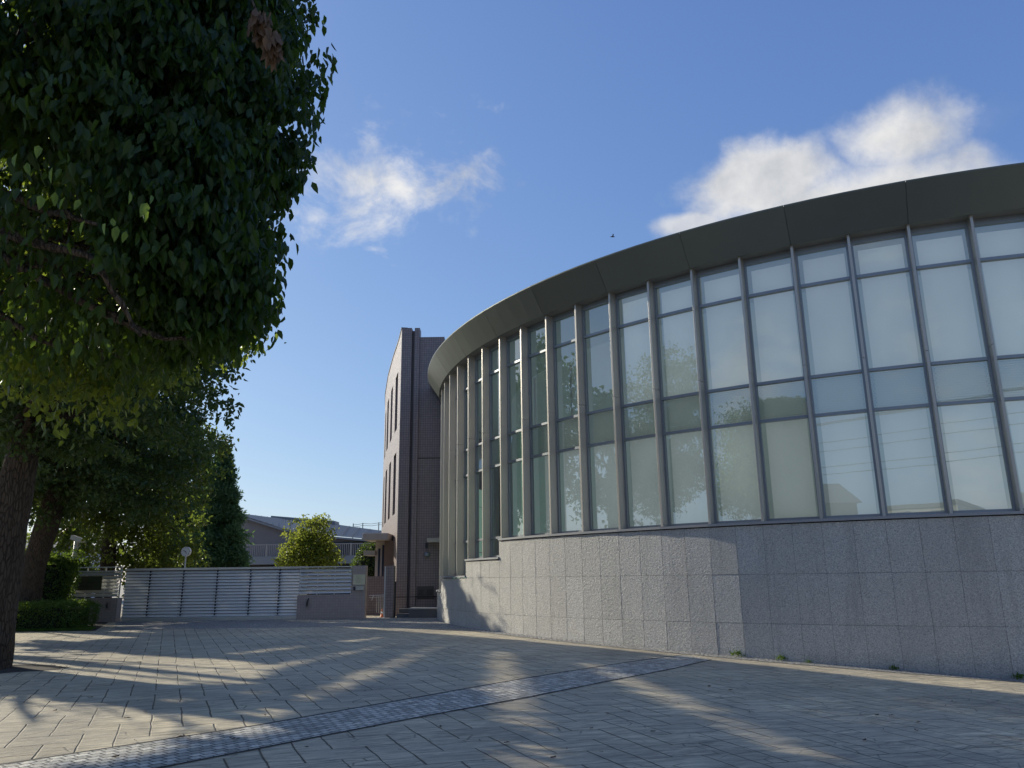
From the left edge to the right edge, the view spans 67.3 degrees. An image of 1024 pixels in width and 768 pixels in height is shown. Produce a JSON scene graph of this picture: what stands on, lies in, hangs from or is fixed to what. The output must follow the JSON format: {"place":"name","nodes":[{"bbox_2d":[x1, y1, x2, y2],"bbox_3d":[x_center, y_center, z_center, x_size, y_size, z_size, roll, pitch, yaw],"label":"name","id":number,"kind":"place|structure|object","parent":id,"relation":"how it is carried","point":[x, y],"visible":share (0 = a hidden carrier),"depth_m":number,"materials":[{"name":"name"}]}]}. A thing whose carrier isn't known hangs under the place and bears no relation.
{"place":"outdoors","nodes":[
{"label":"outdoors","id":0,"kind":"place"},
{"bbox_2d":[26,539,100,597],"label":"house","id":1,"kind":"structure","parent":0,"point":[79,558],"depth_m":64.43,"materials":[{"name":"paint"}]},
{"bbox_2d":[0,585,1023,767],"bbox_3d":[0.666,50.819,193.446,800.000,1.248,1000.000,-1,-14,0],"label":"ground","id":2,"kind":"structure","parent":0,"point":[175,683],"depth_m":9.61,"materials":[{"name":"grey stone"}]},
{"bbox_2d":[0,664,65,672],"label":"tree pit","id":3,"kind":"object","parent":2,"relation":"on","point":[25,667],"visible":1,"depth_m":13.45,"materials":[{"name":"soil"}]},
{"bbox_2d":[0,167,279,669],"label":"broadleaf tree","id":4,"kind":"object","parent":3,"relation":"on","point":[23,441],"visible":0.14,"depth_m":14.04,"materials":[{"name":"green plant"}]},
{"bbox_2d":[15,622,107,631],"bbox_3d":[-18.392,8.357,26.366,11.000,0.001,5.300,-1,-14,0],"label":"earth bed","id":5,"kind":"object","parent":2,"relation":"on","point":[99,624],"visible":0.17,"depth_m":26.05,"materials":[{"name":"soil"}]},
{"bbox_2d":[15,626,96,630],"bbox_3d":[-14.276,7.793,24.535,2.530,0.097,1.611,-1,-14,0],"label":"grass patch","id":6,"kind":"object","parent":5,"relation":"on","point":[70,629],"visible":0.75,"depth_m":23.97,"materials":[{"name":"green plant"}]},
{"bbox_2d":[16,596,103,629],"bbox_3d":[-15.225,7.489,24.880,3.260,1.188,1.771,-1,-14,0],"label":"clipped bush","id":7,"kind":"object","parent":5,"relation":"on","point":[51,618],"visible":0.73,"depth_m":24.43,"materials":[{"name":"green plant"}]},
{"bbox_2d":[42,550,82,608],"bbox_3d":[-18.145,7.302,27.338,5.283,2.847,1.522,-1,-14,0],"label":"ivy hedge","id":8,"kind":"object","parent":5,"relation":"on","point":[62,575],"visible":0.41,"depth_m":27.23,"materials":[{"name":"green plant"}]},
{"bbox_2d":[0,304,220,609],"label":"broadleaf tree","id":9,"kind":"object","parent":5,"relation":"on","point":[93,484],"visible":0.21,"depth_m":25.48,"materials":[{"name":"green plant"}]},
{"bbox_2d":[47,548,101,597],"bbox_3d":[-18.137,8.082,31.162,2.435,2.881,2.393,10,-18,-38],"label":"topiary bush","id":10,"kind":"object","parent":2,"relation":"on","point":[84,563],"visible":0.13,"depth_m":31.37,"materials":[{"name":"green plant"}]},
{"bbox_2d":[70,535,85,558],"bbox_3d":[-18.304,8.040,32.066,0.492,3.408,0.360,-1,-14,0],"label":"lamp post","id":11,"kind":"object","parent":2,"relation":"on","point":[77,539],"visible":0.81,"depth_m":32.28,"materials":[{"name":"white metal"}]},
{"bbox_2d":[67,566,123,621],"bbox_3d":[-16.370,8.093,29.248,2.850,2.200,0.527,-1,-14,0],"label":"fence","id":12,"kind":"object","parent":2,"relation":"on","point":[93,581],"visible":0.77,"depth_m":29.25,"materials":[{"name":"silver tile"}]},
{"bbox_2d":[25,397,238,598],"bbox_3d":[-18.320,5.154,34.417,12.293,10.367,8.064,-11,-17,36],"label":"broadleaf tree","id":13,"kind":"object","parent":2,"relation":"on","point":[147,550],"visible":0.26,"depth_m":33.26,"materials":[{"name":"green plant"}]},
{"bbox_2d":[142,486,189,563],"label":"conifer","id":14,"kind":"object","parent":2,"relation":"on","point":[174,545],"visible":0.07,"depth_m":47.50,"materials":[{"name":"green plant"}]},
{"bbox_2d":[0,0,337,450],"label":"broadleaf tree","id":15,"kind":"object","parent":2,"relation":"on","point":[152,151],"visible":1,"depth_m":6.22,"materials":[{"name":"green plant"}]},
{"bbox_2d":[181,547,190,567],"bbox_3d":[-13.095,7.924,30.631,0.374,2.800,0.126,-1,-14,0],"label":"post clock","id":16,"kind":"object","parent":2,"relation":"on","point":[185,551],"visible":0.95,"depth_m":30.87,"materials":[{"name":"white paint"}]},
{"bbox_2d":[171,460,215,567],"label":"conifer","id":17,"kind":"object","parent":2,"relation":"on","point":[186,519],"visible":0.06,"depth_m":47.33,"materials":[{"name":"green plant"}]},
{"bbox_2d":[175,448,255,567],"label":"conifer","id":18,"kind":"object","parent":2,"relation":"on","point":[226,508],"visible":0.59,"depth_m":46.94,"materials":[{"name":"green plant"}]},
{"bbox_2d":[210,520,252,569],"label":"conifer","id":19,"kind":"object","parent":2,"relation":"on","point":[231,547],"visible":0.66,"depth_m":45.60,"materials":[{"name":"green plant"}]},
{"bbox_2d":[115,617,456,629],"bbox_3d":[-8.243,8.202,26.218,13.700,0.024,7.600,-1,-14,0],"label":"cobble apron","id":20,"kind":"object","parent":2,"relation":"on","point":[394,622],"visible":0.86,"depth_m":26.31,"materials":[{"name":"grey stone"}]},
{"bbox_2d":[119,619,275,621],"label":"gate track","id":21,"kind":"structure","parent":20,"relation":"on","point":[199,620],"depth_m":29.23,"materials":[{"name":"grey metal"}]},
{"bbox_2d":[120,566,307,620],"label":"sliding gate","id":22,"kind":"structure","parent":20,"relation":"on","point":[215,593],"depth_m":29.57,"materials":[{"name":"metal"}]},
{"bbox_2d":[383,566,395,617],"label":"gate pier","id":23,"kind":"structure","parent":20,"relation":"on","point":[389,611],"depth_m":29.73,"materials":[{"name":"tile"}]},
{"bbox_2d":[369,595,383,612],"bbox_3d":[-5.272,8.650,30.116,0.671,0.762,0.028,-1,-14,0],"label":"wire wicket","id":24,"kind":"object","parent":23,"relation":"attached to","point":[376,602],"visible":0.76,"depth_m":30.18,"materials":[{"name":"grey metal"}]},
{"bbox_2d":[271,513,345,594],"bbox_3d":[-8.311,7.363,31.306,3.044,4.198,2.477,-1,-14,0],"label":"round young tree","id":25,"kind":"object","parent":2,"relation":"on","point":[319,552],"visible":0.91,"depth_m":31.16,"materials":[{"name":"green plant"}]},
{"bbox_2d":[241,514,380,594],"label":"gymnasium","id":26,"kind":"structure","parent":2,"relation":"on","point":[267,539],"depth_m":68.71,"materials":[{"name":"beige metal"}]},
{"bbox_2d":[296,566,367,618],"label":"gate wall","id":27,"kind":"structure","parent":2,"relation":"on","point":[341,606],"depth_m":29.50,"materials":[{"name":"grey tile"}]},
{"bbox_2d":[0,655,678,764],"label":"kerb line","id":28,"kind":"object","parent":2,"relation":"on","point":[309,715],"visible":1,"depth_m":8.37,"materials":[{"name":"grey stone"}]},
{"bbox_2d":[0,655,709,767],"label":"cobble band","id":29,"kind":"object","parent":2,"relation":"on","point":[155,754],"visible":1,"depth_m":8.08,"materials":[{"name":"stone"}]},
{"bbox_2d":[349,542,375,575],"bbox_3d":[-6.717,9.076,36.953,2.420,3.491,2.266,-1,-14,0],"label":"clipped shrub","id":30,"kind":"object","parent":2,"relation":"on","point":[369,561],"visible":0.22,"depth_m":36.48,"materials":[{"name":"green plant"}]},
{"bbox_2d":[353,522,378,538],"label":"ball net","id":31,"kind":"object","parent":2,"relation":"on","point":[366,525],"visible":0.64,"depth_m":88.74,"materials":[{"name":"paint"}]},
{"bbox_2d":[351,576,383,614],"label":"tiled wall","id":32,"kind":"structure","parent":2,"relation":"on","point":[375,585],"depth_m":32.24,"materials":[{"name":"tile"}]},
{"bbox_2d":[363,327,444,614],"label":"tiled building","id":33,"kind":"structure","parent":2,"relation":"on","point":[406,539],"depth_m":32.50,"materials":[{"name":"tile"}]},
{"bbox_2d":[378,545,383,575],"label":"slit window","id":34,"kind":"structure","parent":33,"relation":"in","point":[382,574],"depth_m":33.41,"materials":[{"name":"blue glass"}]},
{"bbox_2d":[382,476,384,526],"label":"window","id":35,"kind":"structure","parent":33,"relation":"in","point":[384,476],"depth_m":42.68,"materials":[{"name":"glass"}]},
{"bbox_2d":[384,417,385,458],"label":"window","id":36,"kind":"structure","parent":33,"relation":"in","point":[385,417],"depth_m":43.64,"materials":[{"name":"glass"}]},
{"bbox_2d":[384,470,386,523],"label":"window","id":37,"kind":"structure","parent":33,"relation":"in","point":[386,470],"depth_m":39.97,"materials":[{"name":"glass"}]},
{"bbox_2d":[386,400,388,450],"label":"window","id":38,"kind":"structure","parent":33,"relation":"in","point":[388,400],"depth_m":40.88,"materials":[{"name":"glass"}]},
{"bbox_2d":[388,462,390,518],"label":"window","id":39,"kind":"structure","parent":33,"relation":"in","point":[390,462],"depth_m":37.36,"materials":[{"name":"glass"}]},
{"bbox_2d":[390,387,392,441],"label":"window","id":40,"kind":"structure","parent":33,"relation":"in","point":[392,387],"depth_m":38.27,"materials":[{"name":"glass"}]},
{"bbox_2d":[392,453,395,515],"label":"window","id":41,"kind":"structure","parent":33,"relation":"in","point":[394,470],"depth_m":34.90,"materials":[{"name":"glass"}]},
{"bbox_2d":[394,373,397,432],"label":"window","id":42,"kind":"structure","parent":33,"relation":"in","point":[396,390],"depth_m":35.82,"materials":[{"name":"glass"}]},
{"bbox_2d":[396,607,436,617],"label":"stone steps","id":43,"kind":"structure","parent":2,"relation":"on","point":[421,612],"depth_m":29.24,"materials":[{"name":"stone"}]},
{"bbox_2d":[156,659,710,767],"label":"kerb line","id":44,"kind":"object","parent":2,"relation":"on","point":[401,720],"visible":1,"depth_m":8.02,"materials":[{"name":"grey stone"}]},
{"bbox_2d":[423,618,1023,681],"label":"cobble strip","id":45,"kind":"object","parent":2,"relation":"on","point":[436,621],"visible":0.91,"depth_m":16.24,"materials":[{"name":"grey stone"}]},
{"bbox_2d":[729,650,744,656],"bbox_3d":[4.750,5.656,16.149,0.347,0.178,0.194,-1,-14,0],"label":"weed","id":46,"kind":"object","parent":45,"relation":"on","point":[735,652],"visible":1,"depth_m":16.17,"materials":[{"name":"green plant"}]},
{"bbox_2d":[776,654,787,659],"bbox_3d":[5.511,5.574,15.679,0.315,0.136,0.146,4,-15,-19],"label":"weed","id":47,"kind":"object","parent":45,"relation":"on","point":[781,657],"visible":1,"depth_m":15.66,"materials":[{"name":"green plant"}]},
{"bbox_2d":[1011,672,1023,679],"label":"weed","id":48,"kind":"object","parent":45,"relation":"on","point":[1020,676],"visible":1,"depth_m":13.89,"materials":[{"name":"green plant"}]},
{"bbox_2d":[428,162,1023,679],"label":"glass hall","id":49,"kind":"structure","parent":2,"relation":"on","point":[790,432],"depth_m":17.22,"materials":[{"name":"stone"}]},
{"bbox_2d":[455,374,456,575],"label":"window","id":50,"kind":"structure","parent":49,"relation":"in","point":[456,374],"depth_m":27.08,"materials":[{"name":"glass"}]},
{"bbox_2d":[464,363,467,575],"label":"window","id":51,"kind":"structure","parent":49,"relation":"in","point":[465,366],"depth_m":25.97,"materials":[{"name":"metal"}]},
{"bbox_2d":[475,352,481,557],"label":"window","id":52,"kind":"structure","parent":49,"relation":"in","point":[479,356],"depth_m":24.91,"materials":[{"name":"metal"}]},
{"bbox_2d":[478,431,481,556],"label":"window","id":53,"kind":"structure","parent":49,"relation":"in","point":[480,433],"depth_m":37.46,"materials":[{"name":"glass"}]},
{"bbox_2d":[493,437,494,554],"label":"window","id":54,"kind":"structure","parent":49,"relation":"in","point":[493,437],"depth_m":39.25,"materials":[{"name":"glass"}]},
{"bbox_2d":[489,342,500,556],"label":"window","id":55,"kind":"structure","parent":49,"relation":"in","point":[495,346],"depth_m":23.87,"materials":[{"name":"metal"}]},
{"bbox_2d":[506,331,522,536],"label":"window","id":56,"kind":"structure","parent":49,"relation":"in","point":[517,335],"depth_m":22.84,"materials":[{"name":"metal"}]},
{"bbox_2d":[527,320,549,535],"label":"window","id":57,"kind":"structure","parent":49,"relation":"in","point":[541,324],"depth_m":21.79,"materials":[{"name":"metal"}]},
{"bbox_2d":[552,309,581,532],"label":"window","id":58,"kind":"structure","parent":49,"relation":"in","point":[570,450],"depth_m":20.73,"materials":[{"name":"glass"}]},
{"bbox_2d":[582,297,618,530],"bbox_3d":[2.372,0.709,20.011,0.843,6.145,0.861,-1,-14,0],"label":"window","id":59,"kind":"structure","parent":49,"relation":"in","point":[603,444],"depth_m":19.85,"materials":[{"name":"glass"}]},
{"bbox_2d":[615,285,660,528],"bbox_3d":[3.206,0.500,19.225,0.885,6.145,0.813,-1,-14,0],"label":"window","id":60,"kind":"structure","parent":49,"relation":"in","point":[640,406],"depth_m":19.28,"materials":[{"name":"glass"}]},
{"bbox_2d":[653,273,708,525],"bbox_3d":[4.094,0.304,18.494,0.927,6.145,0.761,-1,-14,0],"label":"window","id":61,"kind":"structure","parent":49,"relation":"in","point":[683,405],"depth_m":18.52,"materials":[{"name":"glass"}]},
{"bbox_2d":[696,261,760,523],"bbox_3d":[5.029,0.123,17.821,0.966,6.145,0.706,-1,-14,0],"label":"window","id":62,"kind":"structure","parent":49,"relation":"in","point":[739,489],"depth_m":17.83,"materials":[{"name":"glass"}]},
{"bbox_2d":[743,250,819,520],"bbox_3d":[6.007,-0.044,17.209,1.000,6.145,0.648,-1,-14,0],"label":"window","id":63,"kind":"structure","parent":49,"relation":"in","point":[793,493],"depth_m":17.20,"materials":[{"name":"glass"}]},
{"bbox_2d":[794,239,882,517],"bbox_3d":[7.025,-0.196,16.659,1.030,6.145,0.589,-1,-14,0],"label":"window","id":64,"kind":"structure","parent":49,"relation":"in","point":[839,389],"depth_m":16.64,"materials":[{"name":"glass"}]},
{"bbox_2d":[850,230,947,515],"bbox_3d":[8.078,-0.332,16.175,1.056,6.145,0.529,-1,-14,0],"label":"window","id":65,"kind":"structure","parent":49,"relation":"in","point":[912,483],"depth_m":16.15,"materials":[{"name":"glass"}]},
{"bbox_2d":[910,220,1015,512],"bbox_3d":[9.162,-0.450,15.762,1.077,6.145,0.474,-1,-14,0],"label":"window","id":66,"kind":"structure","parent":49,"relation":"in","point":[965,400],"depth_m":15.72,"materials":[{"name":"glass"}]},
{"bbox_2d":[973,213,1023,509],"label":"window","id":67,"kind":"structure","parent":49,"relation":"in","point":[1001,252],"depth_m":15.80,"materials":[{"name":"glass"}]},
{"bbox_2d":[1,0,1023,583],"label":"sky","id":68,"kind":"structure","parent":0,"point":[472,155],"materials":[{"name":"blue"}]}
]}

